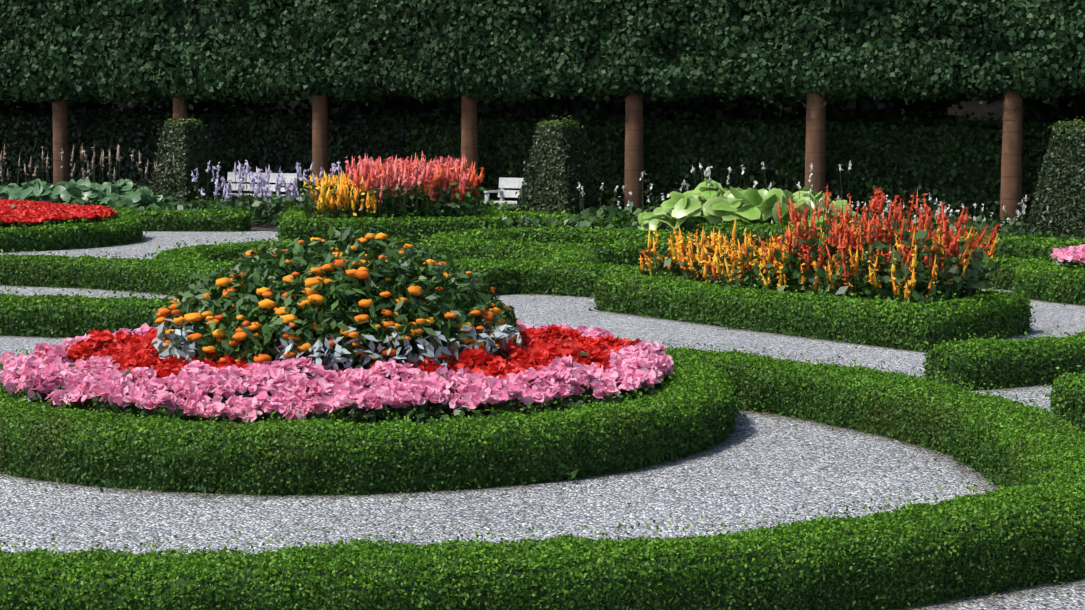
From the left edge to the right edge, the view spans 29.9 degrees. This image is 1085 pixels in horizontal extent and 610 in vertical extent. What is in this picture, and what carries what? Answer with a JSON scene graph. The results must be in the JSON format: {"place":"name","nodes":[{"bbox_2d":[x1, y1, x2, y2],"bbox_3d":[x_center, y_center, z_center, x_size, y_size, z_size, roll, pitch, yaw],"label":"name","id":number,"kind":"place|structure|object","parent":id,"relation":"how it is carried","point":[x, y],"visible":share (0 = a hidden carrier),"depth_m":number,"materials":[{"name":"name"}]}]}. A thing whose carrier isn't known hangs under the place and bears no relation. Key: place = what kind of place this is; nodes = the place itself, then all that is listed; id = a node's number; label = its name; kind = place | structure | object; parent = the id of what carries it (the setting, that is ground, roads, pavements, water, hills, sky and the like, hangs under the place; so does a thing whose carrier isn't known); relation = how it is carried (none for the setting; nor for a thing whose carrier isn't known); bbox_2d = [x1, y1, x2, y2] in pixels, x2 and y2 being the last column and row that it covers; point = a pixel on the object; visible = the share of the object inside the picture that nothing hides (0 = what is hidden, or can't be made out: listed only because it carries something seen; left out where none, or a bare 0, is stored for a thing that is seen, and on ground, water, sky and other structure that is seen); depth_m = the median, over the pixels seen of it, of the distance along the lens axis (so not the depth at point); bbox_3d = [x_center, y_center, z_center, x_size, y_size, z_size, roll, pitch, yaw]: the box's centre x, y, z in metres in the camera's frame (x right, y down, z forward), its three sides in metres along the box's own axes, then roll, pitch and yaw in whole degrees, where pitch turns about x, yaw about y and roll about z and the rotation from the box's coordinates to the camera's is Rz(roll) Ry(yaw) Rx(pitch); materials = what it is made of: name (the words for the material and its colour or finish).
{"place":"outdoors","nodes":[
{"label":"outdoors","id":0,"kind":"place"},
{"bbox_2d":[147,116,224,203],"bbox_3d":[-6.288,-2.438,35.762,1.334,1.797,1.320,3,6,31],"label":"topiary","id":1,"kind":"object","parent":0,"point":[185,142],"visible":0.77,"depth_m":35.45,"materials":[{"name":"green plant"}]},
{"bbox_2d":[0,230,1084,609],"bbox_3d":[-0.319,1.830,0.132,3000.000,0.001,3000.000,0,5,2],"label":"ground","id":2,"kind":"structure","parent":0,"point":[830,470],"depth_m":9.64,"materials":[{"name":"grey gravel"}]},
{"bbox_2d":[0,199,116,227],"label":"red flower bed","id":3,"kind":"object","parent":2,"relation":"on","point":[20,212],"visible":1,"depth_m":28.20,"materials":[{"name":"plant"}]},
{"bbox_2d":[0,103,454,200],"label":"tall dark hedge","id":4,"kind":"object","parent":2,"relation":"on","point":[264,141],"visible":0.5,"depth_m":37.53,"materials":[{"name":"green plant"}]},
{"bbox_2d":[0,228,1080,609],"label":"litter and weeds","id":5,"kind":"object","parent":2,"relation":"on","point":[572,474],"visible":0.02,"depth_m":10.08,"materials":[{"name":"green plant"}]},
{"bbox_2d":[0,144,1084,249],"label":"border plants","id":6,"kind":"object","parent":2,"relation":"on","point":[710,200],"visible":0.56,"depth_m":29.75,"materials":[{"name":"plant"}]},
{"bbox_2d":[0,0,130,183],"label":"lime tree","id":7,"kind":"object","parent":6,"relation":"on","point":[49,49],"visible":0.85,"depth_m":38.07,"materials":[{"name":"green plant"}]},
{"bbox_2d":[92,0,251,118],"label":"lime tree","id":8,"kind":"object","parent":6,"relation":"on","point":[177,52],"visible":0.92,"depth_m":36.55,"materials":[{"name":"green plant"}]},
{"bbox_2d":[223,172,296,200],"bbox_3d":[-5.138,-1.969,36.288,1.600,0.765,0.568,3,6,32],"label":"bench","id":9,"kind":"object","parent":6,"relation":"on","point":[272,179],"visible":0.35,"depth_m":36.32,"materials":[{"name":"white paint"}]},
{"bbox_2d":[224,0,410,181],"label":"lime tree","id":10,"kind":"object","parent":6,"relation":"on","point":[316,52],"visible":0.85,"depth_m":34.89,"materials":[{"name":"green plant"}]},
{"bbox_2d":[300,151,484,219],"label":"bed flowers","id":11,"kind":"object","parent":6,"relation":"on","point":[403,188],"visible":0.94,"depth_m":30.00,"materials":[{"name":"plant"}]},
{"bbox_2d":[365,0,557,202],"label":"lime tree","id":12,"kind":"object","parent":6,"relation":"on","point":[471,52],"visible":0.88,"depth_m":33.15,"materials":[{"name":"green plant"}]},
{"bbox_2d":[483,178,523,204],"bbox_3d":[-0.070,-1.671,33.136,1.800,0.765,0.568,3,6,32],"label":"bench","id":13,"kind":"object","parent":6,"relation":"on","point":[504,183],"visible":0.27,"depth_m":33.61,"materials":[{"name":"white paint"}]},
{"bbox_2d":[508,112,602,214],"bbox_3d":[0.241,-2.083,31.690,1.340,1.857,1.316,3,6,31],"label":"topiary","id":14,"kind":"object","parent":6,"relation":"on","point":[558,168],"visible":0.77,"depth_m":31.38,"materials":[{"name":"green plant"}]},
{"bbox_2d":[531,0,744,210],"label":"lime tree","id":15,"kind":"object","parent":6,"relation":"on","point":[632,52],"visible":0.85,"depth_m":31.70,"materials":[{"name":"green plant"}]},
{"bbox_2d":[684,0,927,193],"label":"lime tree","id":16,"kind":"object","parent":6,"relation":"on","point":[817,51],"visible":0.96,"depth_m":30.05,"materials":[{"name":"green plant"}]},
{"bbox_2d":[878,0,1084,231],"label":"lime tree","id":17,"kind":"object","parent":6,"relation":"on","point":[1020,50],"visible":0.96,"depth_m":28.55,"materials":[{"name":"green plant"}]},
{"bbox_2d":[1020,116,1084,239],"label":"topiary","id":18,"kind":"object","parent":6,"relation":"on","point":[1059,190],"visible":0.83,"depth_m":27.08,"materials":[{"name":"green plant"}]},
{"bbox_2d":[0,75,1084,122],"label":"shrubbery","id":19,"kind":"object","parent":2,"relation":"on","point":[1067,106],"visible":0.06,"depth_m":34.81,"materials":[{"name":"green plant"}]},
{"bbox_2d":[405,108,1082,230],"bbox_3d":[8.596,-1.829,28.841,25.392,1.957,1.605,3,6,32],"label":"hedge","id":20,"kind":"object","parent":2,"relation":"on","point":[955,165],"visible":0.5,"depth_m":31.22,"materials":[{"name":"green plant"}]},
{"bbox_2d":[947,97,1032,121],"bbox_3d":[7.006,-2.677,31.527,1.150,3.070,1.150,3,6,32],"label":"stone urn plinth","id":21,"kind":"object","parent":2,"relation":"on","point":[978,109],"visible":0.06,"depth_m":31.11,"materials":[{"name":"grey stone"}]},
{"bbox_2d":[1043,363,1084,431],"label":"hedge end","id":22,"kind":"object","parent":2,"relation":"on","point":[1068,392],"visible":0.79,"depth_m":11.74,"materials":[{"name":"green plant"}]},
{"bbox_2d":[0,231,1084,609],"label":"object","id":23,"kind":"object","parent":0,"point":[956,473],"visible":0.04,"depth_m":10.21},
{"bbox_2d":[0,208,147,251],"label":"hedge","id":24,"kind":"object","parent":23,"relation":"on","point":[121,228],"visible":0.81,"depth_m":27.52,"materials":[{"name":"green plant"}]},
{"bbox_2d":[12,198,137,212],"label":"short hedge","id":25,"kind":"object","parent":23,"relation":"on","point":[119,207],"visible":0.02,"depth_m":32.57,"materials":[{"name":"green plant"}]},
{"bbox_2d":[0,248,232,337],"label":"hedge","id":26,"kind":"object","parent":23,"relation":"on","point":[64,315],"visible":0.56,"depth_m":20.16,"materials":[{"name":"green plant"}]},
{"bbox_2d":[123,203,254,231],"bbox_3d":[-5.554,-1.380,31.740,2.162,0.447,0.669,0,5,2],"label":"short hedge","id":27,"kind":"object","parent":23,"relation":"on","point":[232,219],"visible":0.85,"depth_m":31.56,"materials":[{"name":"green plant"}]},
{"bbox_2d":[144,231,599,294],"bbox_3d":[-1.856,-0.490,22.425,5.016,0.427,5.002,0,5,2],"label":"hedge","id":28,"kind":"object","parent":23,"relation":"on","point":[225,252],"visible":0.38,"depth_m":22.70,"materials":[{"name":"green plant"}]},
{"bbox_2d":[0,336,745,495],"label":"hedge","id":29,"kind":"object","parent":23,"relation":"on","point":[689,408],"visible":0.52,"depth_m":10.02,"materials":[{"name":"green plant"}]},
{"bbox_2d":[0,220,673,424],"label":"flower bed","id":30,"kind":"object","parent":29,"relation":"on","point":[422,324],"visible":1,"depth_m":11.16,"materials":[{"name":"plant"}]},
{"bbox_2d":[274,202,504,240],"bbox_3d":[-2.356,-1.345,31.442,3.791,0.434,4.521,0,5,2],"label":"hedge bed","id":31,"kind":"object","parent":23,"relation":"on","point":[294,222],"visible":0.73,"depth_m":29.52,"materials":[{"name":"green plant"}]},
{"bbox_2d":[0,471,1084,609],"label":"hedge","id":32,"kind":"object","parent":23,"relation":"on","point":[970,545],"visible":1,"depth_m":7.13,"materials":[{"name":"green plant"}]},
{"bbox_2d":[432,250,663,297],"bbox_3d":[-0.002,-0.317,20.616,3.459,0.422,0.891,3,6,25],"label":"hedge","id":33,"kind":"object","parent":23,"relation":"on","point":[552,277],"visible":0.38,"depth_m":20.52,"materials":[{"name":"green plant"}]},
{"bbox_2d":[430,222,701,266],"bbox_3d":[0.275,-0.752,25.192,3.567,0.429,3.556,0,5,2],"label":"hedge","id":34,"kind":"object","parent":23,"relation":"on","point":[608,246],"visible":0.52,"depth_m":24.27,"materials":[{"name":"green plant"}]},
{"bbox_2d":[68,195,1084,258],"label":"hedge","id":35,"kind":"object","parent":23,"relation":"on","point":[1017,245],"visible":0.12,"depth_m":27.37,"materials":[{"name":"green plant"}]},
{"bbox_2d":[591,262,1036,351],"bbox_3d":[2.295,-0.080,18.010,2.045,0.441,4.874,-4,7,-36],"label":"hedge bed","id":36,"kind":"object","parent":23,"relation":"on","point":[910,326],"visible":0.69,"depth_m":16.75,"materials":[{"name":"green plant"}]},
{"bbox_2d":[639,185,1000,303],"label":"celosia salvia flowers","id":37,"kind":"object","parent":23,"relation":"on","point":[885,260],"visible":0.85,"depth_m":17.08,"materials":[{"name":"plant"}]},
{"bbox_2d":[665,339,1084,512],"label":"hedge","id":38,"kind":"object","parent":23,"relation":"on","point":[992,437],"visible":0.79,"depth_m":11.29,"materials":[{"name":"green plant"}]},
{"bbox_2d":[917,325,1084,390],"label":"hedge","id":39,"kind":"object","parent":23,"relation":"on","point":[1006,363],"visible":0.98,"depth_m":13.65,"materials":[{"name":"green plant"}]},
{"bbox_2d":[965,252,1079,289],"bbox_3d":[4.920,-0.371,21.268,1.812,0.407,0.633,4,7,39],"label":"hedge","id":40,"kind":"object","parent":23,"relation":"on","point":[1001,277],"visible":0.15,"depth_m":21.16,"materials":[{"name":"green plant"}]},
{"bbox_2d":[1009,253,1084,304],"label":"hedge","id":41,"kind":"object","parent":23,"relation":"on","point":[1045,280],"visible":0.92,"depth_m":19.85,"materials":[{"name":"green plant"}]},
{"bbox_2d":[1049,244,1084,268],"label":"pink flower bed","id":42,"kind":"object","parent":23,"relation":"on","point":[1069,255],"visible":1,"depth_m":20.29,"materials":[{"name":"plant"}]}
]}

